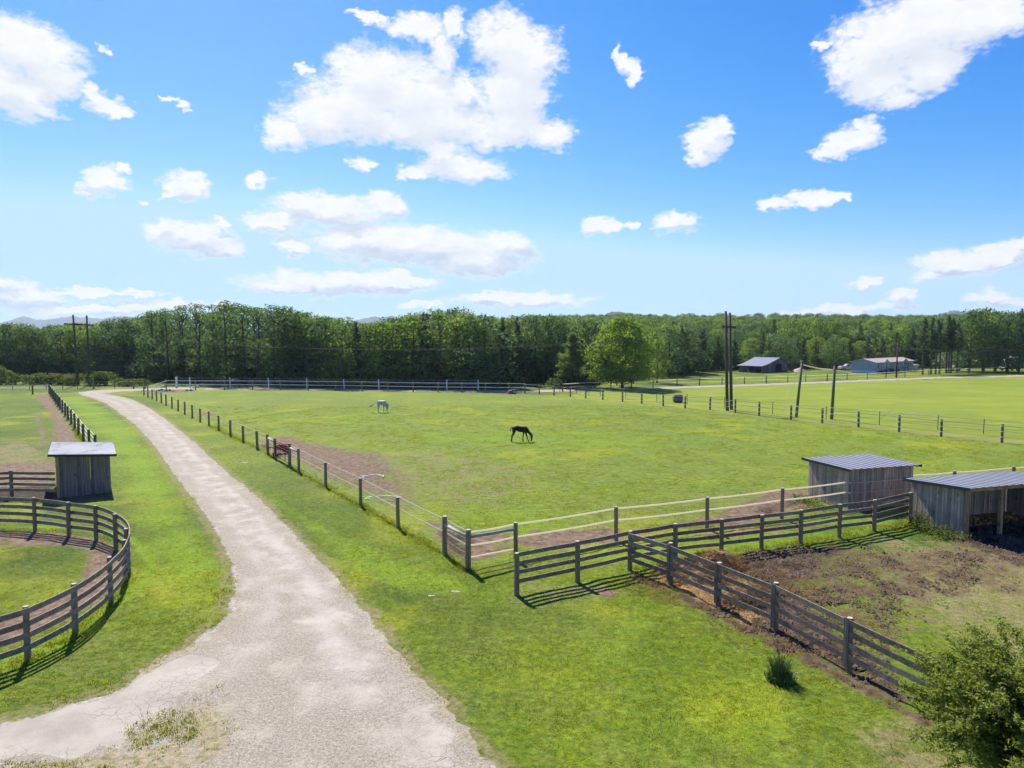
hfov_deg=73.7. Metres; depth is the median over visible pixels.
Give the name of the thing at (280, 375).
shrub
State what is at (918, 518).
weed clump
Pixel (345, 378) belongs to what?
shrub
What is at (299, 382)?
shrub
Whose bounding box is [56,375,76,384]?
shrub
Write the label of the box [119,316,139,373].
broadleaf tree
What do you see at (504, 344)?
pine tree
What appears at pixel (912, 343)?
pine tree
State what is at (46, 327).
broadleaf tree
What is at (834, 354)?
broadleaf tree
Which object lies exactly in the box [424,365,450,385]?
shrub
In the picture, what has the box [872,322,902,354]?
broadleaf tree
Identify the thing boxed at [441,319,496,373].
broadleaf tree
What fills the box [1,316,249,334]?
hills
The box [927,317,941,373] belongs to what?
pine tree
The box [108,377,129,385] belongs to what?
shrub
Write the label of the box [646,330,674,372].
broadleaf tree
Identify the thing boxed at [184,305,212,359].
broadleaf tree
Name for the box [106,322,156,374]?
broadleaf tree
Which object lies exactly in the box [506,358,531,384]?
shrub
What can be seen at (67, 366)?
shrub
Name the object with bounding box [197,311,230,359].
broadleaf tree
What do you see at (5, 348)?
broadleaf tree
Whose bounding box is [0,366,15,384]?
shrub
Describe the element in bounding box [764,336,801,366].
broadleaf tree
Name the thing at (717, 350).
pine tree
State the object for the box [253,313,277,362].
broadleaf tree
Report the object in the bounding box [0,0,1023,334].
sky
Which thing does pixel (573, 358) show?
cedar tree
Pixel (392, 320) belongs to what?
broadleaf tree
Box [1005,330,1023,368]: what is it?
broadleaf tree
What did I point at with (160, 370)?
shrub
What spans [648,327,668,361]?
broadleaf tree
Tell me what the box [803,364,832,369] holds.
power line
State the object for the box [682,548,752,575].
hay pile
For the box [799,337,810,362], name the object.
pine tree
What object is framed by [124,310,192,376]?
broadleaf tree
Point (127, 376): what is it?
shrub
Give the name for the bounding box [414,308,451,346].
broadleaf tree
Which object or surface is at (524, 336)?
broadleaf tree
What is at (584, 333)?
broadleaf tree
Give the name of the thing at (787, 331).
broadleaf tree
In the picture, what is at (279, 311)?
broadleaf tree
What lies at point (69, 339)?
broadleaf tree
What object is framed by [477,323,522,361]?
broadleaf tree
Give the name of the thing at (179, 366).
shrub
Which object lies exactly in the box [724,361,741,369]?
shrub
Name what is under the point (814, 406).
stake fence
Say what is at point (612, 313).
hills
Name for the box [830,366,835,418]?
leaning pole
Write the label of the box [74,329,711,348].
power line
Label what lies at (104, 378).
shrub
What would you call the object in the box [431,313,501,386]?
broadleaf tree
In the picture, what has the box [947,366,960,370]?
parked car
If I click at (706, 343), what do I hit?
pine tree
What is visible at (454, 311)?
broadleaf tree
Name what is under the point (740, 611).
scattered straw
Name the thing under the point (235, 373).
shrub
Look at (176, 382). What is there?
post fence
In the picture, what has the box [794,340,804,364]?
pine tree
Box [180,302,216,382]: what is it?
broadleaf tree
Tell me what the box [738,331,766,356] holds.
broadleaf tree
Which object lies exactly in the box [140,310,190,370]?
broadleaf tree
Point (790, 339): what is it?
broadleaf tree
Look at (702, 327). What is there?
broadleaf tree
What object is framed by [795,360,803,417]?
leaning pole
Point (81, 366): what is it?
broadleaf tree
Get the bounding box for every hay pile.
[652,561,699,574]
[659,569,740,586]
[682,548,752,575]
[712,587,781,609]
[731,583,796,595]
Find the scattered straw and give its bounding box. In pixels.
[622,522,1023,657]
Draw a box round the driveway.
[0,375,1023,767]
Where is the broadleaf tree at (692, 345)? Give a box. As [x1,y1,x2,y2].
[653,327,696,372]
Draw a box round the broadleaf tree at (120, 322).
[82,316,145,373]
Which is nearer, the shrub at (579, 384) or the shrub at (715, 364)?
the shrub at (579, 384)
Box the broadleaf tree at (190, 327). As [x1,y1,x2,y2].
[170,310,220,360]
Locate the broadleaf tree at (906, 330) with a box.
[888,325,926,365]
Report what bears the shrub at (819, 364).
on the ground at (34, 424)
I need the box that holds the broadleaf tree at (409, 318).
[364,314,447,384]
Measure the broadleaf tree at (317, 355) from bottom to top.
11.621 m
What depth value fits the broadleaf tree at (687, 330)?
148.96 m
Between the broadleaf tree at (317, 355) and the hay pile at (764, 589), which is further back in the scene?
the broadleaf tree at (317, 355)
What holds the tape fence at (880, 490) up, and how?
on the ground at (34, 424)
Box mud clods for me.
[630,508,1023,708]
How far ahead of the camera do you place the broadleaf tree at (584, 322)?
131.88 m
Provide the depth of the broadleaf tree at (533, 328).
126.49 m
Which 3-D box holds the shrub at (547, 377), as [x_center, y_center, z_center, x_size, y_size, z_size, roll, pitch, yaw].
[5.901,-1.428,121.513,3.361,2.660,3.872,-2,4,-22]
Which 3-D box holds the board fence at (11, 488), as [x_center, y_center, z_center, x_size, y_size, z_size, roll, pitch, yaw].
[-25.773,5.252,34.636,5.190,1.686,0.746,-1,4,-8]
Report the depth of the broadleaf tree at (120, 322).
134.81 m
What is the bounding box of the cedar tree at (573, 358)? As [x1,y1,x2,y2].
[554,332,593,386]
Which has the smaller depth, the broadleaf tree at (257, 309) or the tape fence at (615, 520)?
the tape fence at (615, 520)
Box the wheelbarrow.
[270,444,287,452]
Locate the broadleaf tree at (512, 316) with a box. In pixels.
[506,315,522,326]
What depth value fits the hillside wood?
223.82 m
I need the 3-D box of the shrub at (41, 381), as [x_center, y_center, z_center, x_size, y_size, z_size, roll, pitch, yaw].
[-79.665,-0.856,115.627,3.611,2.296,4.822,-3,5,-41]
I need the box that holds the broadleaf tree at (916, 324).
[898,319,942,364]
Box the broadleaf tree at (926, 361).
[917,323,966,365]
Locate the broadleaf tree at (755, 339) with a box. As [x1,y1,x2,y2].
[738,338,765,362]
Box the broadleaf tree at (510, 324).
[491,318,533,361]
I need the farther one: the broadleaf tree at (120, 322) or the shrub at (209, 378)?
the broadleaf tree at (120, 322)
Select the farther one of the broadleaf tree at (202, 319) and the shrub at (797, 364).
the shrub at (797, 364)
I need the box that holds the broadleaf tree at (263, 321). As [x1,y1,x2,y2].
[248,308,276,364]
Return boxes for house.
[850,357,916,372]
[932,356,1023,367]
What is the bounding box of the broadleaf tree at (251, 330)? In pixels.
[229,306,268,378]
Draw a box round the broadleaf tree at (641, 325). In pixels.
[627,321,658,366]
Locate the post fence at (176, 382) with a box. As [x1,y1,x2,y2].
[175,377,478,389]
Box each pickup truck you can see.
[838,364,850,369]
[999,365,1020,370]
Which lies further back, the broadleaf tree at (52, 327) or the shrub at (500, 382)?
the broadleaf tree at (52, 327)
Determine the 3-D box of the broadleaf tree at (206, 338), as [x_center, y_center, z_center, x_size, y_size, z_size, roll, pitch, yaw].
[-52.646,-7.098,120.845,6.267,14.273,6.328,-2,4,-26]
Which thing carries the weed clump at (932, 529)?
on the ground at (34, 424)
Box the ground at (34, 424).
[0,356,1023,767]
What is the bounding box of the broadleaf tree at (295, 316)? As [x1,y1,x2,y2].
[259,310,323,384]
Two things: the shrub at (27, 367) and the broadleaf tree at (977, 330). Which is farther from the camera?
the broadleaf tree at (977, 330)
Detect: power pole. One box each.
[64,315,92,383]
[722,311,735,410]
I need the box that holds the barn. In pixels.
[736,357,788,372]
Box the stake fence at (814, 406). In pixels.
[565,384,1023,433]
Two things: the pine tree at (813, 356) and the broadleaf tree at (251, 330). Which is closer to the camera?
the broadleaf tree at (251, 330)
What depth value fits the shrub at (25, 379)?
115.07 m
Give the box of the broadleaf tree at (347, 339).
[307,316,373,384]
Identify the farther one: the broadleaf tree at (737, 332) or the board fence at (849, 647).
the broadleaf tree at (737, 332)
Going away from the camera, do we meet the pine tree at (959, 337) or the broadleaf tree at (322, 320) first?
the broadleaf tree at (322, 320)
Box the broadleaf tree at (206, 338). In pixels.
[195,303,233,382]
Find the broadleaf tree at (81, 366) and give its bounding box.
[63,326,117,374]
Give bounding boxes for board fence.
[0,470,55,496]
[514,492,912,595]
[628,533,962,724]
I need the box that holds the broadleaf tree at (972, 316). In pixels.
[930,309,1003,371]
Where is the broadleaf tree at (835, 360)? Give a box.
[818,336,850,367]
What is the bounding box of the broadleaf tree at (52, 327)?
[35,324,66,361]
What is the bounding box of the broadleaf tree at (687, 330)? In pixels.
[667,326,713,370]
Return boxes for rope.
[362,474,383,478]
[365,495,402,499]
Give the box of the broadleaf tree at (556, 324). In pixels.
[523,313,579,381]
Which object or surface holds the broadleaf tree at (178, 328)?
on the ground at (34, 424)
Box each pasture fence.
[143,385,276,458]
[288,443,470,569]
[553,385,1023,442]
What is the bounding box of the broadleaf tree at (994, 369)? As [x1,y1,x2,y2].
[987,311,1010,370]
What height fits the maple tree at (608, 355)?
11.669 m
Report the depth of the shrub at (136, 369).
138.40 m
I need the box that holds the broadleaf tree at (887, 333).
[869,330,915,362]
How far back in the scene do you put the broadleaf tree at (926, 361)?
185.50 m
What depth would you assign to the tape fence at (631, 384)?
119.87 m
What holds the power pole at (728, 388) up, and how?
on the ground at (34, 424)
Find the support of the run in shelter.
on the ground at (34, 424)
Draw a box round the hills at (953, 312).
[930,310,964,316]
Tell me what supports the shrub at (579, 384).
on the ground at (34, 424)
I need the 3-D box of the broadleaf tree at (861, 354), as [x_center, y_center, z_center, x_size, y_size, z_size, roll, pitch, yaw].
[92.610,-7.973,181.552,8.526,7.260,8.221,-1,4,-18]
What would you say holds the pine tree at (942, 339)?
on the ground at (34, 424)
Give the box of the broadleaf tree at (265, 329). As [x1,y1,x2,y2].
[250,310,284,360]
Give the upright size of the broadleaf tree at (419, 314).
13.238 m
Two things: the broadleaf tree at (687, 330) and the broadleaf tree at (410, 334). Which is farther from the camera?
the broadleaf tree at (687, 330)
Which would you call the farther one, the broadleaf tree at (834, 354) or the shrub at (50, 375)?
the broadleaf tree at (834, 354)
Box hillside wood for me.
[431,311,1022,363]
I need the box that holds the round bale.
[673,394,682,401]
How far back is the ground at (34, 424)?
26.88 m
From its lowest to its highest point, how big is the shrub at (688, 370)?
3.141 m
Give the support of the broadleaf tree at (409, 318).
on the ground at (34, 424)
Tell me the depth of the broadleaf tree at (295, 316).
113.55 m
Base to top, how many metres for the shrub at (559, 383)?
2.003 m
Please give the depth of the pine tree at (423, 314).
111.92 m
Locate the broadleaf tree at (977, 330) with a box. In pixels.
[960,307,1023,371]
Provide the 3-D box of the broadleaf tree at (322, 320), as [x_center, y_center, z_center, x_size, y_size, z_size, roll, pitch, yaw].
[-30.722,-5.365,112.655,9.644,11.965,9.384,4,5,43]
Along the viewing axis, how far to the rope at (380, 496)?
34.47 m
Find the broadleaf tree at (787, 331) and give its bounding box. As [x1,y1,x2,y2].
[777,328,811,352]
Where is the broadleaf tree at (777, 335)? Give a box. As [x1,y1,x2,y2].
[757,333,789,359]
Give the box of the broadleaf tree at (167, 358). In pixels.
[146,308,187,382]
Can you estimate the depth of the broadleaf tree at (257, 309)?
114.39 m
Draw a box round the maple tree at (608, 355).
[583,316,658,387]
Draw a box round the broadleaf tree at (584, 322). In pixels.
[569,317,605,377]
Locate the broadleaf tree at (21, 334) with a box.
[0,326,53,374]
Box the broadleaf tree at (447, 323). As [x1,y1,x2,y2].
[425,313,466,366]
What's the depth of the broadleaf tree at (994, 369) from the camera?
159.08 m
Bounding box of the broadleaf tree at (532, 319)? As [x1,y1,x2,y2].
[514,315,560,379]
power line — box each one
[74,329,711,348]
[100,330,723,349]
[106,332,718,349]
[731,333,1020,350]
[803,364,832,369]
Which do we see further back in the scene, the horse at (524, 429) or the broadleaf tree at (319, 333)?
the broadleaf tree at (319, 333)
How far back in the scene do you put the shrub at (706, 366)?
158.91 m
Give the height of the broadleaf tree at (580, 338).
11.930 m
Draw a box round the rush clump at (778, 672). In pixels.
[764,627,799,685]
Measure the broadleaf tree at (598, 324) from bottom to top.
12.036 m
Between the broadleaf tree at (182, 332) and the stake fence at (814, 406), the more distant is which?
the broadleaf tree at (182, 332)
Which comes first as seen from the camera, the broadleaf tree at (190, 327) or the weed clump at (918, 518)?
the weed clump at (918, 518)
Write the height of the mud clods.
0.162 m
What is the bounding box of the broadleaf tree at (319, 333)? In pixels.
[291,315,343,380]
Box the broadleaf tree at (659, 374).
[643,338,674,382]
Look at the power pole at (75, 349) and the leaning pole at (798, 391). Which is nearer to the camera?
the leaning pole at (798, 391)
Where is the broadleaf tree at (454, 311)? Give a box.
[436,306,480,344]
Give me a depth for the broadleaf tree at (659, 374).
119.03 m
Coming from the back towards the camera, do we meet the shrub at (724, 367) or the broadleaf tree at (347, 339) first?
the shrub at (724, 367)
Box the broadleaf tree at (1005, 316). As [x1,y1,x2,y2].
[972,310,1023,371]
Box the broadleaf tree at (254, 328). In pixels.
[235,308,264,361]
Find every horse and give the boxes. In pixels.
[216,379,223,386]
[229,379,239,386]
[369,401,388,411]
[510,426,532,441]
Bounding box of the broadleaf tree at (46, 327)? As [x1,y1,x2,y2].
[43,324,62,345]
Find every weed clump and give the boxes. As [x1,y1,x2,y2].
[784,493,827,503]
[790,501,837,511]
[897,511,930,528]
[907,522,952,536]
[914,529,981,542]
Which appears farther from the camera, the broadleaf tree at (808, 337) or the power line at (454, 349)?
the broadleaf tree at (808, 337)
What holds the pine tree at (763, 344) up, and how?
on the ground at (34, 424)
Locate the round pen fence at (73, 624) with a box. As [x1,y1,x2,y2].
[0,497,130,660]
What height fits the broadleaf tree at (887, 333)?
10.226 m
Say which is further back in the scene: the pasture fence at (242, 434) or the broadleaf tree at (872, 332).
the broadleaf tree at (872, 332)
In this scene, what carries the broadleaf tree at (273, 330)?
on the ground at (34, 424)
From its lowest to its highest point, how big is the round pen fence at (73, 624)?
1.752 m
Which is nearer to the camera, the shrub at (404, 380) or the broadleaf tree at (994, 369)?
the shrub at (404, 380)
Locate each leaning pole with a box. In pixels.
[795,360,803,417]
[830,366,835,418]
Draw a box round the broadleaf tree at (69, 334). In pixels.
[47,322,96,373]
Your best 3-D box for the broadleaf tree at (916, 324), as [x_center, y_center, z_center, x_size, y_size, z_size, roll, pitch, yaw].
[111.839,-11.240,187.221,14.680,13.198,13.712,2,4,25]
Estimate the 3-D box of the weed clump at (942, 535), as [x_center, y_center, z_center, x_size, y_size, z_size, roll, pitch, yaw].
[17.730,6.131,27.765,2.412,0.394,1.374,0,4,0]
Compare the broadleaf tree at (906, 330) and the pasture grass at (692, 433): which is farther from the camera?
the broadleaf tree at (906, 330)
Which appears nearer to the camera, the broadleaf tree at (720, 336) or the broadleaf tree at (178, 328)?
the broadleaf tree at (178, 328)
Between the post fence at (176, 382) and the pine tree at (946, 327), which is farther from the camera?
the pine tree at (946, 327)
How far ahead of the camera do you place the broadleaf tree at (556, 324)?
119.78 m
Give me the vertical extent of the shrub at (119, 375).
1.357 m
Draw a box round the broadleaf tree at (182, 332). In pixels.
[162,304,203,366]
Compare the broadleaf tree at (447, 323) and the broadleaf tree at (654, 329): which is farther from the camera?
the broadleaf tree at (654, 329)
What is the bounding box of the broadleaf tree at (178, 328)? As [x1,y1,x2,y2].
[151,312,194,362]
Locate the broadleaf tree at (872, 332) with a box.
[852,329,889,354]
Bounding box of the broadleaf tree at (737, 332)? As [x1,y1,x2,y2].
[722,329,746,360]
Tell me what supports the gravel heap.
on the ground at (34, 424)
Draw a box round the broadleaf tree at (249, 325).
[214,303,262,371]
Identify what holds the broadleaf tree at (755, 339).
on the ground at (34, 424)
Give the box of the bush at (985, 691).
[890,616,1023,767]
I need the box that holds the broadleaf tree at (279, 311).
[254,305,308,379]
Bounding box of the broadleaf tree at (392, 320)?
[363,316,418,379]
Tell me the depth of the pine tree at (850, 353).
174.15 m
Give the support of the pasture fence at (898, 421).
on the ground at (34, 424)
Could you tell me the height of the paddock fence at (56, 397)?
1.659 m
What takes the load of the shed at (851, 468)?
on the ground at (34, 424)
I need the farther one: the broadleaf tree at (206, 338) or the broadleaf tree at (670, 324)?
the broadleaf tree at (670, 324)
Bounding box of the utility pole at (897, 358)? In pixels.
[895,342,902,377]
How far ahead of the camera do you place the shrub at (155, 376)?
125.05 m
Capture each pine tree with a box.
[342,322,369,384]
[406,312,438,385]
[441,313,466,385]
[492,316,516,386]
[507,316,530,382]
[673,325,694,367]
[684,322,696,357]
[689,330,713,365]
[696,328,714,363]
[712,336,723,367]
[732,337,742,367]
[757,332,771,356]
[758,338,773,356]
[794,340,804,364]
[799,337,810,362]
[806,338,823,368]
[844,338,858,363]
[859,336,875,358]
[871,335,880,357]
[873,336,889,357]
[889,332,903,356]
[902,325,924,359]
[914,317,933,374]
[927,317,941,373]
[929,319,943,373]
[935,322,948,373]
[938,315,956,372]
[945,317,960,372]
[945,323,957,372]
[954,321,967,372]
[1009,308,1023,371]
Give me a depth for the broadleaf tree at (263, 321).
130.16 m
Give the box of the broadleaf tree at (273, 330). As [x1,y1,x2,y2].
[254,303,293,384]
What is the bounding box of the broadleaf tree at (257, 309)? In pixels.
[232,306,277,383]
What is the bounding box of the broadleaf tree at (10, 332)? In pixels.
[0,322,43,372]
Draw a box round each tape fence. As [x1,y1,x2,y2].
[149,380,547,393]
[471,482,846,557]
[562,366,1023,390]
[848,477,915,493]
[913,466,1023,475]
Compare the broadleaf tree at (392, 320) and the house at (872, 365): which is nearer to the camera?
the broadleaf tree at (392, 320)
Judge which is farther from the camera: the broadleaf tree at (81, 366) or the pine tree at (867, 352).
the pine tree at (867, 352)
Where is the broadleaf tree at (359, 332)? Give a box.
[345,322,381,354]
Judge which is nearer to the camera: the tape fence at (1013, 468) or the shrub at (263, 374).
the tape fence at (1013, 468)
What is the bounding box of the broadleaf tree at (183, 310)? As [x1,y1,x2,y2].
[159,308,202,362]
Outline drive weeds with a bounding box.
[1,685,255,767]
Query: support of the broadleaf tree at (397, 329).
on the ground at (34, 424)
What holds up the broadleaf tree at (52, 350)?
on the ground at (34, 424)
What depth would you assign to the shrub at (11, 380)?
115.24 m
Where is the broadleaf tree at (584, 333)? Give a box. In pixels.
[571,324,597,369]
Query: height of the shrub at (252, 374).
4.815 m
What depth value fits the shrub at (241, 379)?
118.48 m
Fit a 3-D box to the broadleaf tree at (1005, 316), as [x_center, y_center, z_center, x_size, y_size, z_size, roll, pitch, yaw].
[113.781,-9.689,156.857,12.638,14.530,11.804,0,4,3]
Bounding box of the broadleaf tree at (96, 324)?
[88,321,112,349]
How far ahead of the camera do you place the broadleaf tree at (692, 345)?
148.84 m
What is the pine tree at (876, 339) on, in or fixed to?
on the ground at (34, 424)
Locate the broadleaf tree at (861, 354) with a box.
[843,341,877,360]
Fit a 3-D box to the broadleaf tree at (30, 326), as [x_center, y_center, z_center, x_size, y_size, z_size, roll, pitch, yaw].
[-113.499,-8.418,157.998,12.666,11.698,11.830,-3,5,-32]
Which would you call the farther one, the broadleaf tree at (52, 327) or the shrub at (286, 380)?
the broadleaf tree at (52, 327)
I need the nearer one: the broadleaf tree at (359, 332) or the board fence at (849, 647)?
the board fence at (849, 647)
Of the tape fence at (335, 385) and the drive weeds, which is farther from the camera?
the tape fence at (335, 385)
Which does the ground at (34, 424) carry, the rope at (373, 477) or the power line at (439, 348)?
the rope at (373, 477)
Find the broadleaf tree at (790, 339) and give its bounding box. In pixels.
[775,338,805,363]
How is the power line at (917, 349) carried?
attached to the power pole at (728, 388)
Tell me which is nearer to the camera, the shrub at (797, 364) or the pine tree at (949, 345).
the pine tree at (949, 345)
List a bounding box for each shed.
[47,442,116,497]
[801,453,921,508]
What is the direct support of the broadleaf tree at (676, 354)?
on the ground at (34, 424)
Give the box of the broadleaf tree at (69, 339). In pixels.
[56,323,85,355]
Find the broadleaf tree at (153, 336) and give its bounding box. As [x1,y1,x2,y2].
[132,310,172,379]
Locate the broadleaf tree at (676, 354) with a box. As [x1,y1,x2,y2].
[648,325,692,376]
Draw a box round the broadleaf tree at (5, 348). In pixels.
[0,330,21,368]
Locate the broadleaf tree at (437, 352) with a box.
[405,311,472,386]
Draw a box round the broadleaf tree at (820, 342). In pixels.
[804,337,834,362]
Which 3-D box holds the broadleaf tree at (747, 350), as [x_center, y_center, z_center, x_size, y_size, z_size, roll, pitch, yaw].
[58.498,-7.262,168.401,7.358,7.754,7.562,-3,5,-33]
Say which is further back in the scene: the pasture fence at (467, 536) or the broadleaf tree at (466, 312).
the broadleaf tree at (466, 312)
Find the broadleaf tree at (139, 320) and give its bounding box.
[122,317,168,360]
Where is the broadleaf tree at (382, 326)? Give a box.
[338,320,414,385]
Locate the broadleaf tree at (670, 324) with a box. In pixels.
[655,323,680,341]
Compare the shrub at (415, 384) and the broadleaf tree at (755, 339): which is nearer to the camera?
the shrub at (415, 384)
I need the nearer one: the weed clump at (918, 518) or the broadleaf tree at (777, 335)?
the weed clump at (918, 518)
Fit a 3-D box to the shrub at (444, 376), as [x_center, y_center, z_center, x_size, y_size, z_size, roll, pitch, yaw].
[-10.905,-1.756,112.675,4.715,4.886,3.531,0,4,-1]
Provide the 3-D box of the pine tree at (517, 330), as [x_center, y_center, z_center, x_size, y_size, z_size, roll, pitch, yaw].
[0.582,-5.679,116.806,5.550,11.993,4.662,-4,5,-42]
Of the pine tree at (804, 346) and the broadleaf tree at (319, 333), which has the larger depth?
the pine tree at (804, 346)
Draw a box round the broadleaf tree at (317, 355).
[282,318,331,384]
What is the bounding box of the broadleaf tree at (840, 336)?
[834,334,858,355]
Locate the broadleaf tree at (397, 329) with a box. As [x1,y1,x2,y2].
[375,321,421,385]
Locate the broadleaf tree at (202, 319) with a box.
[186,313,233,359]
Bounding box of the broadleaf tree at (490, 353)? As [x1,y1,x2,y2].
[443,313,525,386]
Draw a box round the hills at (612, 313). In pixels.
[605,311,626,316]
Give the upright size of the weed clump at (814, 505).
0.333 m
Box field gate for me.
[275,440,287,462]
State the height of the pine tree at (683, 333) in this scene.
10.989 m
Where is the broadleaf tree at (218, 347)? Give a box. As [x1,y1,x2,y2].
[197,300,253,383]
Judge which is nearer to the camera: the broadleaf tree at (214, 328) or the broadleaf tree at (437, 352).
the broadleaf tree at (437, 352)
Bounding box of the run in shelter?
[903,470,1023,537]
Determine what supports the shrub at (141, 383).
on the ground at (34, 424)
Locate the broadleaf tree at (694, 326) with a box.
[675,324,711,363]
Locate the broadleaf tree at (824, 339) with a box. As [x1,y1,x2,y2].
[811,333,839,349]
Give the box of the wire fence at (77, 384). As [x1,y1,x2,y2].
[10,379,145,390]
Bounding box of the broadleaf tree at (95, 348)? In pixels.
[80,320,131,373]
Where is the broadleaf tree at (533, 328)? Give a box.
[514,313,567,379]
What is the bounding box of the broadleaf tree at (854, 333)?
[846,331,875,358]
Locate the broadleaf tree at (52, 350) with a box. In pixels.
[37,328,83,374]
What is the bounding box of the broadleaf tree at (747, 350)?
[737,339,764,361]
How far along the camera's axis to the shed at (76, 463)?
35.41 m
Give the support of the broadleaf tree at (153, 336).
on the ground at (34, 424)
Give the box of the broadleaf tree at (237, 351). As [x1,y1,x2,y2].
[220,304,267,383]
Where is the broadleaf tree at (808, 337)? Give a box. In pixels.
[799,335,820,357]
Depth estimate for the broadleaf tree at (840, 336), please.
193.28 m
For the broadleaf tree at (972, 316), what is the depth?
155.45 m
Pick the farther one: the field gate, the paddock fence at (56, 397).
the paddock fence at (56, 397)
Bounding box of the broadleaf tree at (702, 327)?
[689,323,724,362]
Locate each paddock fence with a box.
[0,384,49,393]
[50,386,96,441]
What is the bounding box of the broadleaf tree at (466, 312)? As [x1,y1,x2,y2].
[436,311,489,350]
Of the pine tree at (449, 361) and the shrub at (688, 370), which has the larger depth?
the shrub at (688, 370)
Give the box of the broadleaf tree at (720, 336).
[707,329,740,366]
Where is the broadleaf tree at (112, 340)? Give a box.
[83,324,128,363]
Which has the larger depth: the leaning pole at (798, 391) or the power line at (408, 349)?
the power line at (408, 349)
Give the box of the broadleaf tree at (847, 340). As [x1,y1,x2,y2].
[832,338,860,362]
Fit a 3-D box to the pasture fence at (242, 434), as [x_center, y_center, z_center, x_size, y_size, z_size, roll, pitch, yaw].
[-33.611,2.712,70.711,0.443,1.734,61.535,-3,5,-35]
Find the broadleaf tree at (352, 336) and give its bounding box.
[328,324,372,359]
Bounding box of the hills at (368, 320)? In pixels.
[339,316,498,332]
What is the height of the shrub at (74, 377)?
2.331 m
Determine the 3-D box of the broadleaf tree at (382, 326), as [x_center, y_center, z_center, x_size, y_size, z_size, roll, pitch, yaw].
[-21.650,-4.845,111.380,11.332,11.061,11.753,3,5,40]
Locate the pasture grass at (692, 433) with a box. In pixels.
[173,405,1023,555]
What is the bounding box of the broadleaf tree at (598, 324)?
[586,320,609,373]
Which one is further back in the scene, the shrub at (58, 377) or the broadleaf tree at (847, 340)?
the broadleaf tree at (847, 340)
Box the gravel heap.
[791,368,806,371]
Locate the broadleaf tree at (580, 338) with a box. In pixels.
[541,317,592,375]
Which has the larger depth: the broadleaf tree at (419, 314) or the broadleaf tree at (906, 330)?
the broadleaf tree at (906, 330)
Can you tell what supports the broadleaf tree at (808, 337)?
on the ground at (34, 424)
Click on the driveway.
(296, 655)
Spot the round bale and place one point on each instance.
(677, 399)
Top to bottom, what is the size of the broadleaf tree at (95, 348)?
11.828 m
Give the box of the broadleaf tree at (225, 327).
[200,306,255,360]
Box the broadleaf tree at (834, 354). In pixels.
[819,341,841,365]
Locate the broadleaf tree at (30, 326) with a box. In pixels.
[11,323,36,329]
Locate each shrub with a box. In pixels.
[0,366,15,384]
[0,373,26,384]
[14,374,42,384]
[16,358,44,374]
[30,372,49,384]
[44,373,61,384]
[48,373,66,384]
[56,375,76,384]
[57,358,82,373]
[65,374,84,385]
[83,371,118,385]
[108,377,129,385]
[110,373,125,378]
[117,374,139,379]
[117,378,135,385]
[128,362,142,375]
[130,379,151,385]
[140,360,157,377]
[147,363,165,380]
[152,360,176,381]
[165,360,188,381]
[171,367,196,382]
[180,357,212,382]
[196,363,211,382]
[201,360,230,382]
[224,365,243,383]
[232,370,251,383]
[235,358,267,382]
[253,364,271,383]
[260,371,289,383]
[269,360,293,384]
[278,372,296,384]
[287,366,306,384]
[324,361,339,384]
[338,369,353,384]
[351,362,375,385]
[375,365,398,385]
[391,372,420,385]
[405,363,421,385]
[415,378,437,385]
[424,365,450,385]
[435,360,456,385]
[449,373,472,385]
[481,375,510,385]
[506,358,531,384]
[513,361,533,384]
[529,364,545,383]
[540,371,555,381]
[545,376,570,387]
[565,377,585,387]
[582,378,603,387]
[672,362,695,374]
[698,362,711,370]
[706,356,724,370]
[717,361,734,369]
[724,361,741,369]
[788,357,800,368]
[798,362,819,368]
[812,358,826,368]
[824,360,837,368]
[906,356,924,365]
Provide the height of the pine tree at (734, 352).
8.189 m
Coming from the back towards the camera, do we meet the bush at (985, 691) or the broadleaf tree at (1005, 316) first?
the broadleaf tree at (1005, 316)
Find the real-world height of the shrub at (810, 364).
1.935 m
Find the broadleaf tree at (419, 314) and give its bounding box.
[399,311,439,330]
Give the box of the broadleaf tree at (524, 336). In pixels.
[512,320,537,378]
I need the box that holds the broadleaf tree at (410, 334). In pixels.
[390,313,437,365]
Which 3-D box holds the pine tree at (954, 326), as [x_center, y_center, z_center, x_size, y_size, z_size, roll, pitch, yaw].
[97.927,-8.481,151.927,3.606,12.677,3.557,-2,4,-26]
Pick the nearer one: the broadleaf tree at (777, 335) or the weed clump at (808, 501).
the weed clump at (808, 501)
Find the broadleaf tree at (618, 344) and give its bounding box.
[586,324,638,367]
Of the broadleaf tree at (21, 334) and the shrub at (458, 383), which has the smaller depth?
the shrub at (458, 383)
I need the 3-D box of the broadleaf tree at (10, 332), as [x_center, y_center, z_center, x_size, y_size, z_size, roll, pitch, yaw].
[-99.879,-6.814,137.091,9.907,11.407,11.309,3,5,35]
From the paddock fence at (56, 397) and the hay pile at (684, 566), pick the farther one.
the paddock fence at (56, 397)
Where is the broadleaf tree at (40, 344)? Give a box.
[17,328,63,373]
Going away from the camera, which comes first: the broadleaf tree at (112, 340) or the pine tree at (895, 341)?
the broadleaf tree at (112, 340)
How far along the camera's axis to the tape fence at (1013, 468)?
34.92 m
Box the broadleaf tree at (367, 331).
[341,323,400,386]
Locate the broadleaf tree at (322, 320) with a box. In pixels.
[293,315,347,384]
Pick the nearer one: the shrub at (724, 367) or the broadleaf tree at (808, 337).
the shrub at (724, 367)

